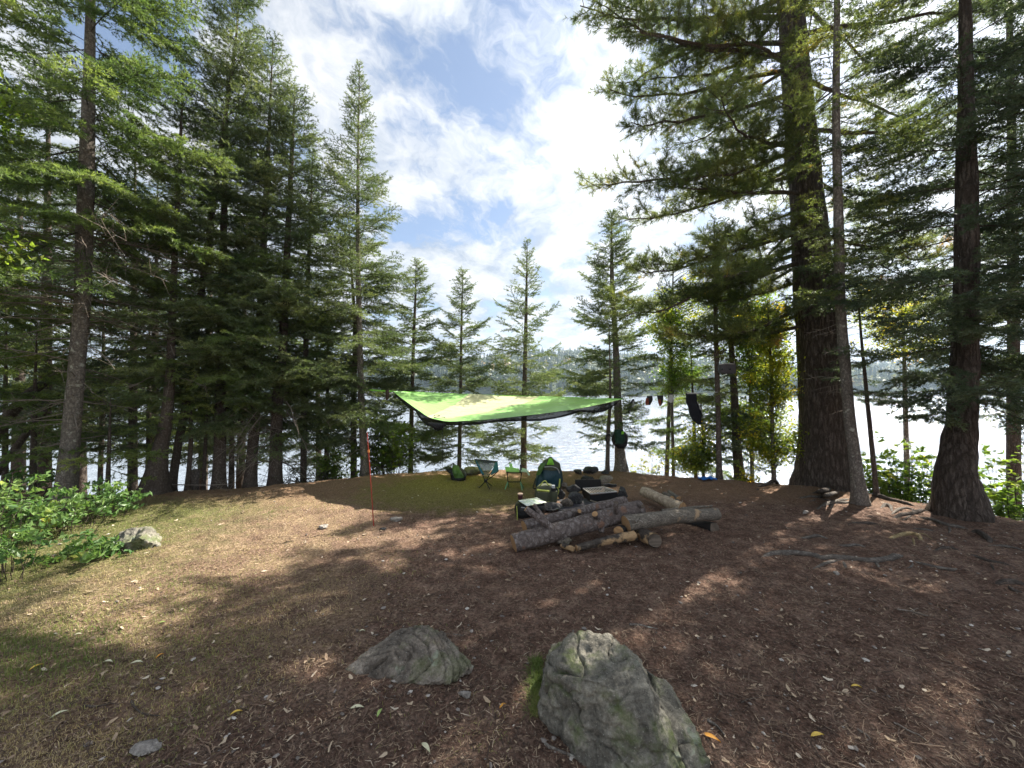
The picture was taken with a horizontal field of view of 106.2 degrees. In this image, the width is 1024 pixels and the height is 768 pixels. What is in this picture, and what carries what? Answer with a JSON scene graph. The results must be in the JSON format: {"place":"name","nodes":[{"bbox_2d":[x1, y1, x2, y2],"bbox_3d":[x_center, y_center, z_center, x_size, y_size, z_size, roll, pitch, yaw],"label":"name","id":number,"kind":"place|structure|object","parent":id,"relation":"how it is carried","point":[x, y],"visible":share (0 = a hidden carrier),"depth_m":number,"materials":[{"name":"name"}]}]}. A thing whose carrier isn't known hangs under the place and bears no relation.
{"place":"outdoors","nodes":[
{"label":"outdoors","id":0,"kind":"place"},
{"bbox_2d":[0,484,510,767],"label":"grass","id":1,"kind":"structure","parent":0,"point":[10,664],"depth_m":2.39,"materials":[{"name":"plant"}]},
{"bbox_2d":[9,355,1005,395],"bbox_3d":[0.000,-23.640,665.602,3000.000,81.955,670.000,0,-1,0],"label":"hills","id":2,"kind":"structure","parent":0,"point":[484,391],"depth_m":345.12,"materials":[{"name":"plant"}]},
{"bbox_2d":[0,346,1023,393],"bbox_3d":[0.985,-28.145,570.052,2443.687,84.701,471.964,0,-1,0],"label":"forest","id":3,"kind":"object","parent":2,"relation":"on","point":[857,382],"visible":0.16,"depth_m":382.66,"materials":[{"name":"plant"}]},
{"bbox_2d":[0,470,1023,767],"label":"ground","id":4,"kind":"structure","parent":0,"point":[446,496],"depth_m":2.77,"materials":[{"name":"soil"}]},
{"bbox_2d":[0,470,50,533],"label":"leafy shrub","id":5,"kind":"object","parent":4,"relation":"on","point":[41,477],"visible":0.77,"depth_m":3.99,"materials":[{"name":"green plant"}]},
{"bbox_2d":[0,450,55,506],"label":"leafy shrub","id":6,"kind":"object","parent":4,"relation":"on","point":[18,475],"visible":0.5,"depth_m":5.37,"materials":[{"name":"green plant"}]},
{"bbox_2d":[0,67,58,289],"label":"mountain ash","id":7,"kind":"object","parent":4,"relation":"on","point":[4,129],"visible":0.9,"depth_m":4.46,"materials":[{"name":"green plant"}]},
{"bbox_2d":[0,492,66,581],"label":"leafy shrub","id":8,"kind":"object","parent":4,"relation":"on","point":[28,533],"visible":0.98,"depth_m":3.32,"materials":[{"name":"green plant"}]},
{"bbox_2d":[0,273,85,486],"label":"fir sapling","id":9,"kind":"object","parent":4,"relation":"on","point":[11,371],"visible":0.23,"depth_m":6.20,"materials":[{"name":"plant"}]},
{"bbox_2d":[0,487,92,540],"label":"leafy shrub","id":10,"kind":"object","parent":4,"relation":"on","point":[35,510],"visible":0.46,"depth_m":4.07,"materials":[{"name":"green plant"}]},
{"bbox_2d":[0,118,105,491],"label":"spruce tree","id":11,"kind":"object","parent":4,"relation":"on","point":[21,379],"visible":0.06,"depth_m":9.15,"materials":[{"name":"green plant"}]},
{"bbox_2d":[0,310,112,502],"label":"fir sapling","id":12,"kind":"object","parent":4,"relation":"on","point":[33,457],"visible":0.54,"depth_m":5.48,"materials":[{"name":"plant"}]},
{"bbox_2d":[0,0,123,452],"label":"spruce tree","id":13,"kind":"object","parent":4,"relation":"on","point":[5,394],"visible":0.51,"depth_m":5.27,"materials":[{"name":"green plant"}]},
{"bbox_2d":[7,480,130,537],"bbox_3d":[-4.889,1.375,4.256,0.986,0.653,0.710,0,-1,12],"label":"leafy shrub","id":14,"kind":"object","parent":4,"relation":"on","point":[69,492],"visible":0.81,"depth_m":4.20,"materials":[{"name":"green plant"}]},
{"bbox_2d":[1,144,140,494],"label":"spruce tree","id":15,"kind":"object","parent":4,"relation":"on","point":[83,478],"visible":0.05,"depth_m":9.24,"materials":[{"name":"green plant"}]},
{"bbox_2d":[0,20,142,492],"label":"spruce tree","id":16,"kind":"object","parent":4,"relation":"on","point":[41,469],"visible":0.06,"depth_m":7.36,"materials":[{"name":"green plant"}]},
{"bbox_2d":[0,300,155,465],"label":"fir sapling","id":17,"kind":"object","parent":4,"relation":"on","point":[9,441],"visible":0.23,"depth_m":6.43,"materials":[{"name":"plant"}]},
{"bbox_2d":[24,529,133,567],"bbox_3d":[-4.019,1.526,3.599,0.747,0.321,0.524,0,-1,15],"label":"leafy shrub","id":18,"kind":"object","parent":4,"relation":"on","point":[99,548],"visible":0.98,"depth_m":3.60,"materials":[{"name":"green plant"}]},
{"bbox_2d":[39,257,144,494],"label":"spruce tree","id":19,"kind":"object","parent":4,"relation":"on","point":[100,469],"visible":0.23,"depth_m":7.17,"materials":[{"name":"green plant"}]},
{"bbox_2d":[32,378,171,497],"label":"fir sapling","id":20,"kind":"object","parent":4,"relation":"on","point":[133,453],"visible":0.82,"depth_m":5.68,"materials":[{"name":"plant"}]},
{"bbox_2d":[66,476,151,520],"bbox_3d":[-4.950,1.443,4.855,0.850,0.546,0.616,0,-1,-16],"label":"leafy shrub","id":21,"kind":"object","parent":4,"relation":"on","point":[124,495],"visible":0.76,"depth_m":4.76,"materials":[{"name":"green plant"}]},
{"bbox_2d":[0,0,241,510],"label":"fir tree","id":22,"kind":"object","parent":4,"relation":"on","point":[81,177],"visible":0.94,"depth_m":5.26,"materials":[{"name":"green plant"}]},
{"bbox_2d":[37,115,205,492],"bbox_3d":[-6.689,-1.318,6.925,2.335,7.157,2.239,0,-1,0],"label":"spruce tree","id":23,"kind":"object","parent":4,"relation":"on","point":[133,471],"visible":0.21,"depth_m":6.68,"materials":[{"name":"green plant"}]},
{"bbox_2d":[0,394,61,475],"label":"leaning trunk","id":24,"kind":"object","parent":23,"relation":"attached to","point":[20,441],"visible":0.35,"depth_m":5.93,"materials":[{"name":"brown wood"}]},
{"bbox_2d":[0,368,66,438],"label":"leaning trunk","id":25,"kind":"object","parent":23,"relation":"attached to","point":[8,412],"visible":0.26,"depth_m":5.96,"materials":[{"name":"plant"}]},
{"bbox_2d":[113,526,161,551],"bbox_3d":[-4.169,1.649,4.270,0.469,0.313,1.373,1,-2,-42],"label":"mossy rock","id":26,"kind":"object","parent":4,"relation":"on","point":[145,537],"visible":0.69,"depth_m":3.88,"materials":[{"name":"stone"}]},
{"bbox_2d":[81,295,198,467],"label":"fir sapling","id":27,"kind":"object","parent":4,"relation":"on","point":[145,417],"visible":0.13,"depth_m":7.35,"materials":[{"name":"plant"}]},
{"bbox_2d":[129,738,161,756],"bbox_3d":[-1.587,1.588,1.668,0.121,0.045,0.084,0,-1,0],"label":"stone","id":28,"kind":"object","parent":4,"relation":"on","point":[143,748],"visible":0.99,"depth_m":1.66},
{"bbox_2d":[82,175,213,465],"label":"spruce tree","id":29,"kind":"object","parent":4,"relation":"on","point":[116,459],"visible":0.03,"depth_m":8.85,"materials":[{"name":"green plant"}]},
{"bbox_2d":[82,66,244,494],"bbox_3d":[-5.455,-1.633,6.141,1.858,7.052,2.253,0,-1,0],"label":"spruce tree","id":30,"kind":"object","parent":4,"relation":"on","point":[162,484],"visible":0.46,"depth_m":5.99,"materials":[{"name":"green plant"}]},
{"bbox_2d":[138,320,230,490],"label":"fir sapling","id":31,"kind":"object","parent":4,"relation":"on","point":[189,416],"visible":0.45,"depth_m":6.42,"materials":[{"name":"plant"}]},
{"bbox_2d":[127,172,250,489],"bbox_3d":[-7.367,-0.754,9.385,2.914,8.895,2.987,1,-2,-43],"label":"spruce tree","id":32,"kind":"object","parent":4,"relation":"on","point":[182,462],"visible":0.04,"depth_m":9.02,"materials":[{"name":"green plant"}]},
{"bbox_2d":[92,50,292,489],"bbox_3d":[-5.261,-1.908,6.772,2.919,7.916,2.648,0,-1,0],"label":"spruce tree","id":33,"kind":"object","parent":4,"relation":"on","point":[218,467],"visible":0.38,"depth_m":6.48,"materials":[{"name":"green plant"}]},
{"bbox_2d":[191,469,199,489],"bbox_3d":[-5.568,1.725,6.714,0.185,0.462,0.167,0,-1,21],"label":"stump","id":34,"kind":"object","parent":4,"relation":"on","point":[195,475],"visible":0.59,"depth_m":6.67,"materials":[{"name":"wood"}]},
{"bbox_2d":[91,0,302,490],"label":"spruce tree","id":35,"kind":"object","parent":4,"relation":"on","point":[237,9],"visible":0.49,"depth_m":6.37,"materials":[{"name":"green plant"}]},
{"bbox_2d":[194,392,231,489],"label":"spruce sapling","id":36,"kind":"object","parent":4,"relation":"on","point":[203,482],"visible":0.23,"depth_m":6.75,"materials":[{"name":"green plant"}]},
{"bbox_2d":[182,304,269,488],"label":"fir sapling","id":37,"kind":"object","parent":4,"relation":"on","point":[227,459],"visible":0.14,"depth_m":7.45,"materials":[{"name":"plant"}]},
{"bbox_2d":[173,215,296,488],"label":"spruce tree","id":38,"kind":"object","parent":4,"relation":"on","point":[239,482],"visible":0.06,"depth_m":8.88,"materials":[{"name":"green plant"}]},
{"bbox_2d":[138,25,345,487],"bbox_3d":[-4.551,-2.212,6.993,2.906,8.622,3.094,0,-1,0],"label":"spruce tree","id":39,"kind":"object","parent":4,"relation":"on","point":[250,479],"visible":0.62,"depth_m":6.72,"materials":[{"name":"green plant"}]},
{"bbox_2d":[175,76,370,490],"bbox_3d":[-4.251,-1.687,7.304,2.815,8.262,3.255,0,-1,0],"label":"spruce tree","id":40,"kind":"object","parent":4,"relation":"on","point":[274,451],"visible":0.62,"depth_m":6.98,"materials":[{"name":"green plant"}]},
{"bbox_2d":[241,303,323,452],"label":"fir sapling","id":41,"kind":"object","parent":4,"relation":"on","point":[286,443],"visible":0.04,"depth_m":7.64,"materials":[{"name":"plant"}]},
{"bbox_2d":[242,147,357,482],"bbox_3d":[-4.191,-1.220,7.720,2.270,7.209,2.092,-1,-1,30],"label":"spruce tree","id":42,"kind":"object","parent":4,"relation":"on","point":[306,342],"visible":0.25,"depth_m":7.52,"materials":[{"name":"green plant"}]},
{"bbox_2d":[229,460,390,488],"bbox_3d":[-3.580,2.037,7.338,2.760,1.236,1.840,0,-1,0],"label":"brush pile","id":43,"kind":"object","parent":4,"relation":"on","point":[303,478],"visible":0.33,"depth_m":7.27,"materials":[{"name":"green plant"}]},
{"bbox_2d":[283,271,357,478],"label":"spruce tree","id":44,"kind":"object","parent":4,"relation":"on","point":[296,455],"visible":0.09,"depth_m":8.86,"materials":[{"name":"green plant"}]},
{"bbox_2d":[283,280,365,474],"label":"fir sapling","id":45,"kind":"object","parent":4,"relation":"on","point":[308,459],"visible":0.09,"depth_m":8.07,"materials":[{"name":"plant"}]},
{"bbox_2d":[310,445,358,479],"bbox_3d":[-3.478,1.695,7.660,0.977,1.107,1.106,1,-1,-27],"label":"leafy bush","id":46,"kind":"object","parent":4,"relation":"on","point":[328,466],"visible":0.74,"depth_m":7.45,"materials":[{"name":"green plant"}]},
{"bbox_2d":[284,218,412,476],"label":"spruce tree","id":47,"kind":"object","parent":4,"relation":"on","point":[342,397],"visible":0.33,"depth_m":7.90,"materials":[{"name":"green plant"}]},
{"bbox_2d":[274,60,434,476],"bbox_3d":[-2.910,-2.246,7.621,2.754,8.525,2.860,0,-1,0],"label":"spruce tree","id":48,"kind":"object","parent":4,"relation":"on","point":[358,290],"visible":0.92,"depth_m":7.41,"materials":[{"name":"green plant"}]},
{"bbox_2d":[350,416,420,475],"bbox_3d":[-2.639,1.369,7.863,1.238,1.483,1.325,1,-2,-42],"label":"leafy bush","id":49,"kind":"object","parent":4,"relation":"on","point":[387,455],"visible":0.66,"depth_m":7.78,"materials":[{"name":"green plant"}]},
{"bbox_2d":[345,625,473,684],"bbox_3d":[-0.573,1.633,2.244,0.659,0.271,0.509,-1,-1,31],"label":"layered rock","id":50,"kind":"object","parent":4,"relation":"on","point":[422,654],"visible":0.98,"depth_m":2.19,"materials":[{"name":"stone"}]},
{"bbox_2d":[357,256,463,473],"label":"spruce tree","id":51,"kind":"object","parent":4,"relation":"on","point":[397,403],"visible":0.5,"depth_m":8.78,"materials":[{"name":"green plant"}]},
{"bbox_2d":[404,266,500,470],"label":"spruce tree","id":52,"kind":"object","parent":4,"relation":"on","point":[451,350],"visible":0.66,"depth_m":9.10,"materials":[{"name":"green plant"}]},
{"bbox_2d":[445,463,466,480],"bbox_3d":[-0.975,1.570,6.801,0.334,0.333,0.351,-1,-2,44],"label":"stuff sack","id":53,"kind":"object","parent":4,"relation":"on","point":[457,472],"visible":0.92,"depth_m":6.71,"materials":[{"name":"green fabric"}]},
{"bbox_2d":[474,459,498,489],"bbox_3d":[-0.428,1.498,6.375,0.402,0.455,0.415,0,-1,-6],"label":"camp chair","id":54,"kind":"object","parent":4,"relation":"on","point":[485,467],"visible":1,"depth_m":6.45,"materials":[{"name":"fabric"}]},
{"bbox_2d":[371,390,623,466],"bbox_3d":[-0.437,0.699,6.972,5.144,1.219,2.143,0,-1,0],"label":"tarp canopy","id":55,"kind":"object","parent":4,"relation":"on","point":[440,411],"visible":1,"depth_m":6.81,"materials":[{"name":"green"}]},
{"bbox_2d":[620,392,715,396],"bbox_3d":[2.957,0.198,7.408,1.780,0.097,0.089,0,-1,21],"label":"clothes line","id":56,"kind":"object","parent":55,"relation":"attached to","point":[663,395],"visible":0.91,"depth_m":7.42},
{"bbox_2d":[685,393,701,424],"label":"trousers","id":57,"kind":"object","parent":56,"relation":"hanging from","point":[695,409],"visible":1,"depth_m":7.22,"materials":[{"name":"black fabric"}]},
{"bbox_2d":[0,475,1023,767],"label":"pebbles","id":58,"kind":"object","parent":4,"relation":"on","point":[852,747],"visible":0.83,"depth_m":2.12,"materials":[{"name":"stone"}]},
{"bbox_2d":[462,237,573,468],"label":"spruce tree","id":59,"kind":"object","parent":4,"relation":"on","point":[544,378],"visible":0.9,"depth_m":9.04,"materials":[{"name":"green plant"}]},
{"bbox_2d":[514,499,545,519],"bbox_3d":[0.231,1.625,4.942,0.400,0.214,0.360,0,-1,0],"label":"dry bag","id":60,"kind":"object","parent":4,"relation":"on","point":[520,512],"visible":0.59,"depth_m":4.83,"materials":[{"name":"black fabric"}]},
{"bbox_2d":[518,497,546,506],"bbox_3d":[0.260,1.520,4.956,0.479,0.056,0.307,1,-2,-41],"label":"map case","id":61,"kind":"object","parent":60,"relation":"on","point":[530,502],"visible":0.98,"depth_m":4.88,"materials":[{"name":"white plastic"}]},
{"bbox_2d":[515,652,545,720],"bbox_3d":[0.134,1.620,2.107,0.276,0.078,0.562,0,-1,15],"label":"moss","id":62,"kind":"object","parent":4,"relation":"on","point":[536,676],"visible":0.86,"depth_m":2.09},
{"bbox_2d":[534,480,558,501],"bbox_3d":[0.494,1.541,5.501,0.347,0.340,0.272,0,-1,0],"label":"rucksack","id":63,"kind":"object","parent":4,"relation":"on","point":[543,492],"visible":0.82,"depth_m":5.40,"materials":[{"name":"green fabric"}]},
{"bbox_2d":[533,457,562,490],"bbox_3d":[0.584,1.464,6.300,0.513,0.534,0.376,0,-1,0],"label":"backpack","id":64,"kind":"object","parent":4,"relation":"on","point":[549,470],"visible":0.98,"depth_m":6.18,"materials":[{"name":"teal fabric"}]},
{"bbox_2d":[521,496,627,530],"bbox_3d":[0.796,1.541,4.511,1.398,0.278,0.269,0,-1,-21],"label":"pine log","id":65,"kind":"object","parent":4,"relation":"on","point":[530,523],"visible":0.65,"depth_m":4.48,"materials":[{"name":"wood"}]},
{"bbox_2d":[510,500,645,551],"bbox_3d":[0.741,1.472,4.066,1.538,0.450,0.261,0,-1,-18],"label":"pine log","id":66,"kind":"object","parent":4,"relation":"on","point":[548,532],"visible":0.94,"depth_m":3.98,"materials":[{"name":"brown wood"}]},
{"bbox_2d":[575,479,616,501],"bbox_3d":[1.226,1.591,5.665,0.494,0.238,0.610,0,-1,0],"label":"fire box","id":67,"kind":"object","parent":4,"relation":"on","point":[584,485],"visible":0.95,"depth_m":5.68,"materials":[{"name":"metal"}]},
{"bbox_2d":[575,530,637,551],"bbox_3d":[0.968,1.594,3.902,0.676,0.151,0.102,0,-1,-16],"label":"peeled log","id":68,"kind":"object","parent":4,"relation":"on","point":[628,536],"visible":1,"depth_m":3.87,"materials":[{"name":"brown wood"}]},
{"bbox_2d":[537,630,684,767],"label":"boulder","id":69,"kind":"object","parent":4,"relation":"on","point":[598,705],"visible":0.98,"depth_m":1.69,"materials":[{"name":"stone"}]},
{"bbox_2d":[586,323,637,471],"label":"spruce tree","id":70,"kind":"object","parent":4,"relation":"on","point":[607,461],"visible":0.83,"depth_m":7.45,"materials":[{"name":"green plant"}]},
{"bbox_2d":[555,208,673,471],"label":"spruce tree","id":71,"kind":"object","parent":4,"relation":"on","point":[589,379],"visible":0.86,"depth_m":7.83,"materials":[{"name":"green plant"}]},
{"bbox_2d":[605,419,627,448],"bbox_3d":[2.037,0.961,7.384,0.429,0.556,0.287,1,-1,-30],"label":"hanging bag","id":72,"kind":"object","parent":71,"relation":"hanging from","point":[619,439],"visible":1,"depth_m":7.34,"materials":[{"name":"green fabric"}]},
{"bbox_2d":[614,525,636,533],"bbox_3d":[1.227,1.576,4.154,0.112,0.201,0.444,-1,-1,36],"label":"short log","id":73,"kind":"object","parent":4,"relation":"on","point":[620,528],"visible":0.41,"depth_m":4.00,"materials":[{"name":"brown wood"}]},
{"bbox_2d":[621,508,721,530],"bbox_3d":[1.787,1.479,4.211,1.225,0.194,0.228,0,-1,-16],"label":"weathered log","id":74,"kind":"object","parent":73,"relation":"on","point":[638,521],"visible":0.98,"depth_m":4.14,"materials":[{"name":"brown wood"}]},
{"bbox_2d":[630,449,664,474],"bbox_3d":[3.063,1.966,8.604,0.817,1.077,0.650,0,-1,0],"label":"leafy bush","id":75,"kind":"object","parent":4,"relation":"on","point":[654,467],"visible":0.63,"depth_m":8.56,"materials":[{"name":"green plant"}]},
{"bbox_2d":[637,528,661,547],"bbox_3d":[1.416,1.589,3.979,0.142,0.141,0.285,0,-1,-18],"label":"short log","id":76,"kind":"object","parent":4,"relation":"on","point":[649,538],"visible":1,"depth_m":3.91,"materials":[{"name":"brown wood"}]},
{"bbox_2d":[640,487,685,508],"bbox_3d":[1.959,1.516,5.043,0.152,0.154,0.806,0,-1,-16],"label":"pale log","id":77,"kind":"object","parent":4,"relation":"on","point":[665,501],"visible":0.86,"depth_m":4.97,"materials":[{"name":"brown wood"}]},
{"bbox_2d":[637,303,708,475],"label":"maple sapling","id":78,"kind":"object","parent":4,"relation":"on","point":[679,355],"visible":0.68,"depth_m":8.42,"materials":[{"name":"green plant"}]},
{"bbox_2d":[646,669,709,767],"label":"split slab","id":79,"kind":"structure","parent":4,"relation":"on","point":[691,750],"depth_m":1.72,"materials":[{"name":"stone"}]},
{"bbox_2d":[631,319,755,480],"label":"hemlock tree","id":80,"kind":"object","parent":4,"relation":"on","point":[663,432],"visible":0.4,"depth_m":8.33,"materials":[{"name":"green plant"}]},
{"bbox_2d":[638,270,751,475],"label":"birch tree","id":81,"kind":"object","parent":4,"relation":"on","point":[685,310],"visible":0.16,"depth_m":8.78,"materials":[{"name":"green plant"}]},
{"bbox_2d":[656,404,736,476],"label":"maple sapling","id":82,"kind":"object","parent":4,"relation":"on","point":[690,462],"visible":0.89,"depth_m":7.63,"materials":[{"name":"green plant"}]},
{"bbox_2d":[684,521,719,531],"bbox_3d":[2.196,1.649,4.480,0.121,0.143,0.389,1,-1,-37],"label":"dark log","id":83,"kind":"object","parent":4,"relation":"on","point":[710,526],"visible":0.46,"depth_m":4.38,"materials":[{"name":"brown wood"}]},
{"bbox_2d":[669,214,758,479],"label":"spruce tree","id":84,"kind":"object","parent":4,"relation":"on","point":[718,430],"visible":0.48,"depth_m":7.07,"materials":[{"name":"green plant"}]},
{"bbox_2d":[718,345,735,373],"bbox_3d":[3.924,-0.457,6.962,0.493,0.559,0.252,1,-1,-40],"label":"hanging pouch","id":85,"kind":"object","parent":84,"relation":"hanging from","point":[726,368],"visible":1,"depth_m":6.85,"materials":[{"name":"grey fabric"}]},
{"bbox_2d":[673,216,804,479],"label":"hemlock tree","id":86,"kind":"object","parent":4,"relation":"on","point":[736,451],"visible":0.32,"depth_m":7.71,"materials":[{"name":"green plant"}]},
{"bbox_2d":[735,465,759,481],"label":"leafy bush","id":87,"kind":"object","parent":4,"relation":"on","point":[744,473],"visible":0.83,"depth_m":7.24,"materials":[{"name":"green plant"}]},
{"bbox_2d":[706,289,795,480],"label":"maple sapling","id":88,"kind":"object","parent":4,"relation":"on","point":[746,352],"visible":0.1,"depth_m":8.01,"materials":[{"name":"green plant"}]},
{"bbox_2d":[732,290,809,483],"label":"maple sapling","id":89,"kind":"object","parent":4,"relation":"on","point":[765,449],"visible":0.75,"depth_m":7.00,"materials":[{"name":"green plant"}]},
{"bbox_2d":[563,0,1022,491],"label":"white pine","id":90,"kind":"object","parent":4,"relation":"on","point":[824,458],"visible":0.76,"depth_m":6.54,"materials":[{"name":"green plant"}]},
{"bbox_2d":[763,550,903,568],"bbox_3d":[3.031,1.636,3.561,1.352,0.105,0.344,0,-1,7],"label":"surface root","id":91,"kind":"object","parent":4,"relation":"on","point":[890,557],"visible":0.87,"depth_m":3.57,"materials":[{"name":"brown plant"}]},
{"bbox_2d":[814,280,890,493],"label":"spruce sapling","id":92,"kind":"object","parent":4,"relation":"on","point":[876,490],"visible":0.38,"depth_m":5.94,"materials":[{"name":"green plant"}]},
{"bbox_2d":[757,0,962,505],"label":"spruce tree","id":93,"kind":"object","parent":4,"relation":"on","point":[859,494],"visible":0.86,"depth_m":5.48,"materials":[{"name":"green plant"}]},
{"bbox_2d":[847,287,944,483],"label":"birch tree","id":94,"kind":"object","parent":4,"relation":"on","point":[906,453],"visible":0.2,"depth_m":8.57,"materials":[{"name":"green plant"}]},
{"bbox_2d":[861,431,936,503],"bbox_3d":[6.656,1.833,6.424,1.636,2.021,1.485,-1,-2,43],"label":"leafy bush","id":95,"kind":"object","parent":4,"relation":"on","point":[892,486],"visible":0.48,"depth_m":6.36,"materials":[{"name":"green plant"}]},
{"bbox_2d":[777,0,1023,522],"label":"cedar tree","id":96,"kind":"object","parent":4,"relation":"on","point":[957,490],"visible":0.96,"depth_m":4.92,"materials":[{"name":"green plant"}]},
{"bbox_2d":[889,531,931,544],"bbox_3d":[4.211,1.634,4.061,0.632,0.058,0.224,0,-1,-21],"label":"worn root","id":97,"kind":"object","parent":4,"relation":"on","point":[907,533],"visible":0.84,"depth_m":4.11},
{"bbox_2d":[893,509,927,519],"bbox_3d":[5.151,1.690,4.981,0.960,0.081,0.128,1,-1,-28],"label":"surface root","id":98,"kind":"object","parent":4,"relation":"on","point":[913,512],"visible":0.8,"depth_m":4.96,"materials":[{"name":"brown plant"}]},
{"bbox_2d":[917,516,966,532],"bbox_3d":[5.158,1.675,4.556,0.285,0.090,0.732,-1,-1,26],"label":"surface root","id":99,"kind":"object","parent":4,"relation":"on","point":[944,523],"visible":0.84,"depth_m":4.51,"materials":[{"name":"brown plant"}]},
{"bbox_2d":[903,2,1023,423],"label":"spruce tree","id":100,"kind":"object","parent":4,"relation":"on","point":[995,267],"visible":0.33,"depth_m":4.88,"materials":[{"name":"green plant"}]},
{"bbox_2d":[908,0,1023,519],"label":"spruce tree","id":101,"kind":"object","parent":4,"relation":"on","point":[1013,441],"visible":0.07,"depth_m":6.86,"materials":[{"name":"green plant"}]},
{"bbox_2d":[978,443,1023,520],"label":"leafy bush","id":102,"kind":"object","parent":4,"relation":"on","point":[1000,499],"visible":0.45,"depth_m":5.71,"materials":[{"name":"green plant"}]},
{"bbox_2d":[995,578,1023,592],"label":"surface root","id":103,"kind":"object","parent":4,"relation":"on","point":[1008,581],"visible":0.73,"depth_m":3.07,"materials":[{"name":"brown plant"}]},
{"bbox_2d":[0,392,1023,515],"bbox_3d":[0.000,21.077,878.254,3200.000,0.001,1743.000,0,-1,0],"label":"water","id":104,"kind":"structure","parent":0,"point":[570,444],"depth_m":26.18,"materials":[{"name":"white liquid"}]},
{"bbox_2d":[0,0,1023,392],"label":"sky","id":105,"kind":"structure","parent":0,"point":[485,114],"materials":[{"name":"blue"}]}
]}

